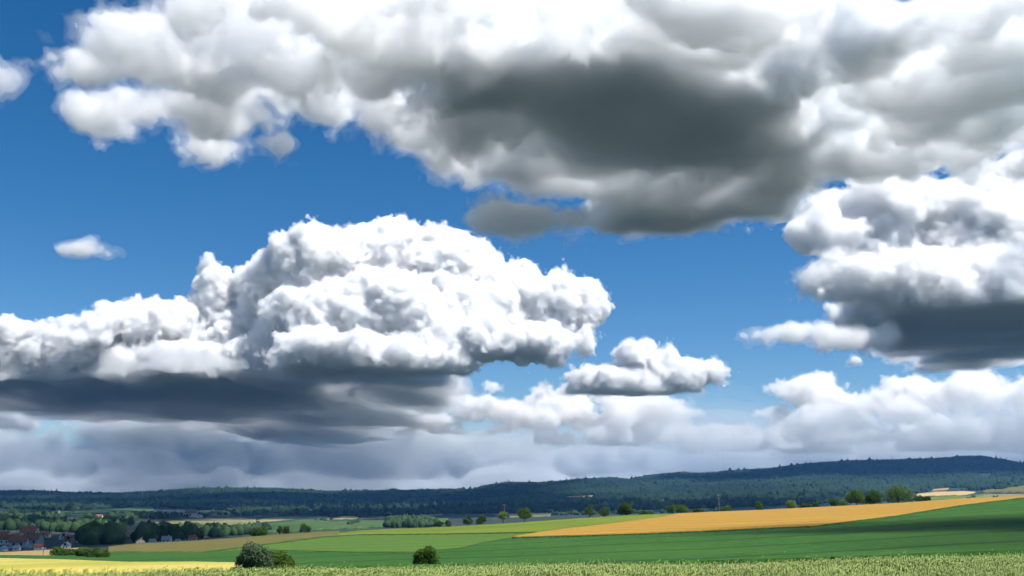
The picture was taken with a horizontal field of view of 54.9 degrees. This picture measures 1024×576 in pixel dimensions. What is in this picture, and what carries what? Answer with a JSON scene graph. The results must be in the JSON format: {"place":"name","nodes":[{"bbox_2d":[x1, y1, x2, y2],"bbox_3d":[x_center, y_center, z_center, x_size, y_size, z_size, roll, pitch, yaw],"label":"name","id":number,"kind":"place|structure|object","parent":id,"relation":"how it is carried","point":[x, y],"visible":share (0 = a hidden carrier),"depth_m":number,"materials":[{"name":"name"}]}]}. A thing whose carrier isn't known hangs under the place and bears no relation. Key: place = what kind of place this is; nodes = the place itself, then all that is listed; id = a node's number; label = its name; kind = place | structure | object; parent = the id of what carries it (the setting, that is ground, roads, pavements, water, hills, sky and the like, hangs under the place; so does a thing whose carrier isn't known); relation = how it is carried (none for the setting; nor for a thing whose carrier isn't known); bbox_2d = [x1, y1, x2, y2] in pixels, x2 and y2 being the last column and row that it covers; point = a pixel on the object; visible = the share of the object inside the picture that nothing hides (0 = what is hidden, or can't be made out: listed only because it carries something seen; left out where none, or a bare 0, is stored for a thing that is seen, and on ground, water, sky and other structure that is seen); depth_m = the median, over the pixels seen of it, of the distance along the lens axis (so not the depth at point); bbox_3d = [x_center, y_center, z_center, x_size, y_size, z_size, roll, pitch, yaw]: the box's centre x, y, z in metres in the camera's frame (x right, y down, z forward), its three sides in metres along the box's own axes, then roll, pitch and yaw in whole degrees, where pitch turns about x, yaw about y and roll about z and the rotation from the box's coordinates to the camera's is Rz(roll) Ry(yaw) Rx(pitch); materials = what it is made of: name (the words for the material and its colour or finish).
{"place":"outdoors","nodes":[
{"label":"outdoors","id":0,"kind":"place"},
{"bbox_2d":[0,547,80,555],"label":"tan field","id":1,"kind":"structure","parent":0,"point":[38,552],"depth_m":335.99,"materials":[{"name":"beige plant"}]},
{"bbox_2d":[26,506,153,513],"bbox_3d":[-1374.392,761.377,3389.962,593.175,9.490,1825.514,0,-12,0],"label":"field","id":2,"kind":"structure","parent":0,"point":[147,508],"depth_m":3033.97,"materials":[{"name":"green plant"}]},
{"bbox_2d":[63,511,140,517],"bbox_3d":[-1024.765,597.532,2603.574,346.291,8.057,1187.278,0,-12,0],"label":"field","id":3,"kind":"structure","parent":0,"point":[73,515],"depth_m":2375.58,"materials":[{"name":"green plant"}]},
{"bbox_2d":[0,558,246,574],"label":"yellow grain field","id":4,"kind":"structure","parent":0,"point":[37,565],"depth_m":106.52,"materials":[{"name":"yellow plant"}]},
{"bbox_2d":[133,517,255,526],"bbox_3d":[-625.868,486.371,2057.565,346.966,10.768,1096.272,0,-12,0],"label":"field","id":5,"kind":"structure","parent":0,"point":[231,520],"depth_m":2190.17,"materials":[{"name":"plant"}]},
{"bbox_2d":[108,531,338,551],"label":"ripening field","id":6,"kind":"structure","parent":0,"point":[200,545],"depth_m":299.87,"materials":[{"name":"plant"}]},
{"bbox_2d":[256,517,329,521],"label":"field","id":7,"kind":"structure","parent":0,"point":[286,518],"depth_m":2365.80,"materials":[{"name":"plant"}]},
{"bbox_2d":[333,516,357,519],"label":"field","id":8,"kind":"structure","parent":0,"point":[346,517],"depth_m":2349.93,"materials":[{"name":"beige plant"}]},
{"bbox_2d":[260,516,447,532],"bbox_3d":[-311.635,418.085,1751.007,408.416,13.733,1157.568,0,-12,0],"label":"field","id":9,"kind":"structure","parent":0,"point":[314,525],"depth_m":1695.41,"materials":[{"name":"green plant"}]},
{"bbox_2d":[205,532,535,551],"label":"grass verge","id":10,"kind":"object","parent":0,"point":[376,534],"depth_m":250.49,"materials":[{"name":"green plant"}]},
{"bbox_2d":[214,533,528,552],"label":"olive crop field","id":11,"kind":"structure","parent":0,"point":[384,543],"depth_m":195.69,"materials":[{"name":"green plant"}]},
{"bbox_2d":[359,513,442,518],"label":"field","id":12,"kind":"structure","parent":0,"point":[400,516],"depth_m":2466.08,"materials":[{"name":"green plant"}]},
{"bbox_2d":[339,513,676,534],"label":"yellow green field","id":13,"kind":"structure","parent":0,"point":[538,526],"depth_m":349.77,"materials":[{"name":"plant"}]},
{"bbox_2d":[0,497,1023,570],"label":"green crop field","id":14,"kind":"structure","parent":0,"point":[997,528],"depth_m":128.48,"materials":[{"name":"green plant"}]},
{"bbox_2d":[412,545,440,563],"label":"bush","id":15,"kind":"object","parent":14,"relation":"on","point":[427,555],"visible":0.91,"depth_m":92.03,"materials":[{"name":"green plant"}]},
{"bbox_2d":[0,473,1023,565],"bbox_3d":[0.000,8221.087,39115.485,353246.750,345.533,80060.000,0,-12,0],"label":"ground","id":16,"kind":"structure","parent":0,"point":[53,541],"depth_m":2070.69,"materials":[{"name":"green plant"}]},
{"bbox_2d":[0,545,8,550],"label":"house","id":17,"kind":"structure","parent":16,"relation":"on","point":[4,548],"depth_m":482.74,"materials":[{"name":"grey stone"}]},
{"bbox_2d":[0,530,9,534],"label":"house","id":18,"kind":"structure","parent":16,"relation":"on","point":[5,532],"depth_m":804.80,"materials":[{"name":"brown tile"}]},
{"bbox_2d":[0,533,13,544],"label":"house","id":19,"kind":"structure","parent":16,"relation":"on","point":[4,538],"depth_m":666.03,"materials":[{"name":"grey tile"}]},
{"bbox_2d":[12,544,21,550],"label":"house","id":20,"kind":"structure","parent":16,"relation":"on","point":[16,547],"depth_m":483.13,"materials":[{"name":"grey stone"}]},
{"bbox_2d":[8,533,29,547],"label":"house","id":21,"kind":"structure","parent":16,"relation":"on","point":[23,540],"depth_m":595.47,"materials":[{"name":"grey tile"}]},
{"bbox_2d":[19,524,40,534],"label":"house","id":22,"kind":"structure","parent":16,"relation":"on","point":[29,529],"depth_m":817.72,"materials":[{"name":"red tile"}]},
{"bbox_2d":[25,530,44,544],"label":"house","id":23,"kind":"structure","parent":16,"relation":"on","point":[37,538],"depth_m":643.13,"materials":[{"name":"grey tile"}]},
{"bbox_2d":[34,542,43,549],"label":"house","id":24,"kind":"structure","parent":16,"relation":"on","point":[40,545],"depth_m":483.20,"materials":[{"name":"red tile"}]},
{"bbox_2d":[42,530,51,537],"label":"house","id":25,"kind":"structure","parent":16,"relation":"on","point":[48,534],"depth_m":834.31,"materials":[{"name":"grey tile"}]},
{"bbox_2d":[50,546,64,555],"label":"tree","id":26,"kind":"object","parent":16,"relation":"on","point":[57,551],"visible":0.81,"depth_m":220.80,"materials":[{"name":"green plant"}]},
{"bbox_2d":[59,531,70,539],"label":"house","id":27,"kind":"structure","parent":16,"relation":"on","point":[61,536],"depth_m":774.86,"materials":[{"name":"grey stone"}]},
{"bbox_2d":[61,541,71,547],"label":"house","id":28,"kind":"structure","parent":16,"relation":"on","point":[66,545],"depth_m":482.53,"materials":[{"name":"grey stone"}]},
{"bbox_2d":[61,548,76,555],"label":"tree","id":29,"kind":"object","parent":16,"relation":"on","point":[67,551],"visible":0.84,"depth_m":213.84,"materials":[{"name":"green plant"}]},
{"bbox_2d":[63,534,74,542],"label":"house","id":30,"kind":"structure","parent":16,"relation":"on","point":[70,539],"depth_m":681.53,"materials":[{"name":"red tile"}]},
{"bbox_2d":[0,508,157,544],"bbox_3d":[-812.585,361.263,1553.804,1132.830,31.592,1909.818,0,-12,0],"label":"woodland","id":31,"kind":"object","parent":16,"relation":"on","point":[89,528],"visible":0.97,"depth_m":1089.19,"materials":[{"name":"green plant"}]},
{"bbox_2d":[75,547,88,555],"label":"tree","id":32,"kind":"object","parent":16,"relation":"on","point":[79,551],"visible":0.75,"depth_m":188.37,"materials":[{"name":"green plant"}]},
{"bbox_2d":[83,546,101,556],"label":"tree","id":33,"kind":"object","parent":16,"relation":"on","point":[91,552],"visible":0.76,"depth_m":175.78,"materials":[{"name":"green plant"}]},
{"bbox_2d":[95,548,110,556],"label":"tree","id":34,"kind":"object","parent":16,"relation":"on","point":[104,552],"visible":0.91,"depth_m":171.01,"materials":[{"name":"green plant"}]},
{"bbox_2d":[125,526,133,536],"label":"stone tower","id":35,"kind":"structure","parent":16,"relation":"on","point":[130,529],"depth_m":851.19,"materials":[{"name":"stone"}]},
{"bbox_2d":[136,537,144,542],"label":"house","id":36,"kind":"structure","parent":16,"relation":"on","point":[140,540],"depth_m":483.01,"materials":[{"name":"brown tile"}]},
{"bbox_2d":[161,535,171,541],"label":"house","id":37,"kind":"structure","parent":16,"relation":"on","point":[168,538],"depth_m":655.25,"materials":[{"name":"grey stone"}]},
{"bbox_2d":[163,510,175,513],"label":"house","id":38,"kind":"structure","parent":16,"relation":"on","point":[169,511],"depth_m":2689.77,"materials":[{"name":"grey stone"}]},
{"bbox_2d":[41,508,313,518],"bbox_3d":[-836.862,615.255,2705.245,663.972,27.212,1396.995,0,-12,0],"label":"valley trees","id":39,"kind":"object","parent":16,"relation":"on","point":[162,515],"visible":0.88,"depth_m":2677.20,"materials":[{"name":"green plant"}]},
{"bbox_2d":[184,510,198,516],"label":"house","id":40,"kind":"structure","parent":16,"relation":"on","point":[192,513],"depth_m":2674.26,"materials":[{"name":"grey tile"}]},
{"bbox_2d":[188,534,197,540],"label":"house","id":41,"kind":"structure","parent":16,"relation":"on","point":[192,537],"depth_m":726.47,"materials":[{"name":"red tile"}]},
{"bbox_2d":[147,520,271,540],"bbox_3d":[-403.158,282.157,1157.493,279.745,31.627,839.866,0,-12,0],"label":"tree belt","id":42,"kind":"object","parent":16,"relation":"on","point":[185,530],"visible":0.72,"depth_m":932.77,"materials":[{"name":"green plant"}]},
{"bbox_2d":[234,540,274,568],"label":"bush","id":43,"kind":"object","parent":16,"relation":"on","point":[256,555],"visible":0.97,"depth_m":92.80,"materials":[{"name":"green plant"}]},
{"bbox_2d":[248,526,268,535],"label":"tree","id":44,"kind":"object","parent":16,"relation":"on","point":[260,531],"visible":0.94,"depth_m":448.38,"materials":[{"name":"green plant"}]},
{"bbox_2d":[276,526,283,533],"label":"tree","id":45,"kind":"object","parent":16,"relation":"on","point":[279,530],"visible":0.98,"depth_m":453.14,"materials":[{"name":"green plant"}]},
{"bbox_2d":[270,550,297,567],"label":"bush","id":46,"kind":"object","parent":16,"relation":"on","point":[282,559],"visible":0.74,"depth_m":94.02,"materials":[{"name":"green plant"}]},
{"bbox_2d":[282,526,290,533],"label":"tree","id":47,"kind":"object","parent":16,"relation":"on","point":[286,530],"visible":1,"depth_m":456.54,"materials":[{"name":"green plant"}]},
{"bbox_2d":[299,523,311,532],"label":"tree","id":48,"kind":"object","parent":16,"relation":"on","point":[304,526],"visible":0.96,"depth_m":448.35,"materials":[{"name":"green plant"}]},
{"bbox_2d":[382,514,438,527],"bbox_3d":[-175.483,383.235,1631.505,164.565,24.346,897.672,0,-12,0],"label":"copse","id":49,"kind":"object","parent":16,"relation":"on","point":[411,521],"visible":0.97,"depth_m":1268.18,"materials":[{"name":"green plant"}]},
{"bbox_2d":[436,520,443,526],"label":"bush","id":50,"kind":"object","parent":16,"relation":"on","point":[439,523],"visible":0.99,"depth_m":448.69,"materials":[{"name":"green plant"}]},
{"bbox_2d":[445,520,451,526],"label":"bush","id":51,"kind":"object","parent":16,"relation":"on","point":[448,523],"visible":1,"depth_m":451.98,"materials":[{"name":"green plant"}]},
{"bbox_2d":[462,515,472,524],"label":"tree","id":52,"kind":"object","parent":16,"relation":"on","point":[467,520],"visible":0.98,"depth_m":455.45,"materials":[{"name":"green plant"}]},
{"bbox_2d":[475,514,486,524],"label":"tree","id":53,"kind":"object","parent":16,"relation":"on","point":[481,519],"visible":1,"depth_m":459.28,"materials":[{"name":"green plant"}]},
{"bbox_2d":[497,512,507,519],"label":"tree","id":54,"kind":"object","parent":16,"relation":"on","point":[502,515],"visible":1,"depth_m":450.86,"materials":[{"name":"green plant"}]},
{"bbox_2d":[0,455,1023,516],"bbox_3d":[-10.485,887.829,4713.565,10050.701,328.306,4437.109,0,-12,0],"label":"forest","id":55,"kind":"object","parent":16,"relation":"on","point":[815,482],"visible":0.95,"depth_m":4849.88,"materials":[{"name":"green plant"}]},
{"bbox_2d":[0,550,1023,575],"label":"wheat field","id":56,"kind":"structure","parent":16,"relation":"on","point":[985,565],"depth_m":20.68,"materials":[{"name":"plant"}]},
{"bbox_2d":[517,507,531,521],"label":"tree","id":57,"kind":"object","parent":16,"relation":"on","point":[525,513],"visible":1,"depth_m":454.01,"materials":[{"name":"green plant"}]},
{"bbox_2d":[584,503,594,517],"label":"tree","id":58,"kind":"object","parent":16,"relation":"on","point":[590,511],"visible":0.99,"depth_m":458.25,"materials":[{"name":"green plant"}]},
{"bbox_2d":[598,506,609,516],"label":"tree","id":59,"kind":"object","parent":16,"relation":"on","point":[603,513],"visible":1,"depth_m":449.75,"materials":[{"name":"green plant"}]},
{"bbox_2d":[616,502,634,515],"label":"tree","id":60,"kind":"object","parent":16,"relation":"on","point":[625,508],"visible":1,"depth_m":452.76,"materials":[{"name":"green plant"}]},
{"bbox_2d":[638,510,654,514],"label":"bush","id":61,"kind":"object","parent":16,"relation":"on","point":[644,512],"visible":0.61,"depth_m":455.49,"materials":[{"name":"green plant"}]},
{"bbox_2d":[315,488,997,523],"bbox_3d":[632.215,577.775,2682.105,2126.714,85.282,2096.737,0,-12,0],"label":"hedgerow","id":62,"kind":"object","parent":16,"relation":"on","point":[572,512],"visible":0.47,"depth_m":2117.78,"materials":[{"name":"green plant"}]},
{"bbox_2d":[665,504,676,513],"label":"bush","id":63,"kind":"object","parent":16,"relation":"on","point":[670,509],"visible":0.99,"depth_m":460.10,"materials":[{"name":"green plant"}]},
{"bbox_2d":[675,504,689,512],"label":"bush","id":64,"kind":"object","parent":16,"relation":"on","point":[681,508],"visible":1,"depth_m":451.62,"materials":[{"name":"green plant"}]},
{"bbox_2d":[720,505,731,510],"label":"bush","id":65,"kind":"object","parent":16,"relation":"on","point":[726,508],"visible":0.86,"depth_m":457.96,"materials":[{"name":"green plant"}]},
{"bbox_2d":[754,501,763,509],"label":"bush","id":66,"kind":"object","parent":16,"relation":"on","point":[758,505],"visible":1,"depth_m":450.17,"materials":[{"name":"green plant"}]},
{"bbox_2d":[786,500,796,507],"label":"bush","id":67,"kind":"object","parent":16,"relation":"on","point":[791,504],"visible":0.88,"depth_m":453.78,"materials":[{"name":"green plant"}]},
{"bbox_2d":[799,503,811,507],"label":"bush","id":68,"kind":"object","parent":16,"relation":"on","point":[804,505],"visible":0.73,"depth_m":457.12,"materials":[{"name":"green plant"}]},
{"bbox_2d":[812,501,819,506],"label":"bush","id":69,"kind":"object","parent":16,"relation":"on","point":[814,504],"visible":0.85,"depth_m":460.47,"materials":[{"name":"green plant"}]},
{"bbox_2d":[828,498,839,505],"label":"tree","id":70,"kind":"object","parent":16,"relation":"on","point":[834,502],"visible":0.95,"depth_m":452.56,"materials":[{"name":"green plant"}]},
{"bbox_2d":[839,500,848,505],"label":"bush","id":71,"kind":"object","parent":16,"relation":"on","point":[842,503],"visible":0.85,"depth_m":455.03,"materials":[{"name":"green plant"}]},
{"bbox_2d":[845,489,866,504],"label":"tree","id":72,"kind":"object","parent":16,"relation":"on","point":[853,496],"visible":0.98,"depth_m":458.99,"materials":[{"name":"green plant"}]},
{"bbox_2d":[864,491,882,503],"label":"tree","id":73,"kind":"object","parent":16,"relation":"on","point":[876,498],"visible":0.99,"depth_m":450.52,"materials":[{"name":"green plant"}]},
{"bbox_2d":[881,485,916,502],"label":"tree","id":74,"kind":"object","parent":16,"relation":"on","point":[895,492],"visible":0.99,"depth_m":453.90,"materials":[{"name":"green plant"}]},
{"bbox_2d":[914,495,923,501],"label":"bush","id":75,"kind":"object","parent":16,"relation":"on","point":[919,497],"visible":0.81,"depth_m":458.03,"materials":[{"name":"green plant"}]},
{"bbox_2d":[922,495,930,500],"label":"bush","id":76,"kind":"object","parent":16,"relation":"on","point":[926,498],"visible":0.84,"depth_m":461.08,"materials":[{"name":"green plant"}]},
{"bbox_2d":[0,0,1023,492],"label":"sky","id":77,"kind":"structure","parent":0,"point":[326,245],"materials":[{"name":"blue"}]},
{"bbox_2d":[509,514,549,517],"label":"field","id":78,"kind":"structure","parent":0,"point":[533,515],"depth_m":2071.64,"materials":[{"name":"plant"}]},
{"bbox_2d":[512,496,1023,536],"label":"ripe grain field","id":79,"kind":"structure","parent":0,"point":[740,519],"depth_m":258.12,"materials":[{"name":"yellow plant"}]},
{"bbox_2d":[931,488,947,490],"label":"field","id":80,"kind":"structure","parent":0,"point":[942,489],"depth_m":3840.10,"materials":[{"name":"beige plant"}]},
{"bbox_2d":[916,491,974,496],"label":"field","id":81,"kind":"structure","parent":0,"point":[951,493],"depth_m":3223.55,"materials":[{"name":"beige plant"}]},
{"bbox_2d":[931,494,985,499],"bbox_3d":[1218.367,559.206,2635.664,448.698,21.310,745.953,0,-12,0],"label":"field","id":82,"kind":"structure","parent":0,"point":[948,497],"depth_m":2674.96,"materials":[{"name":"green plant"}]},
{"bbox_2d":[961,494,1023,497],"bbox_3d":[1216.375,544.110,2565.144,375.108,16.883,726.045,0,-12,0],"label":"field","id":83,"kind":"structure","parent":0,"point":[991,495],"depth_m":2611.36,"materials":[{"name":"green plant"}]},
{"bbox_2d":[982,486,1023,492],"bbox_3d":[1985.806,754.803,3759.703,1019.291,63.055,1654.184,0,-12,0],"label":"field","id":84,"kind":"structure","parent":0,"point":[1019,489],"depth_m":3290.20,"materials":[{"name":"green plant"}]}
]}

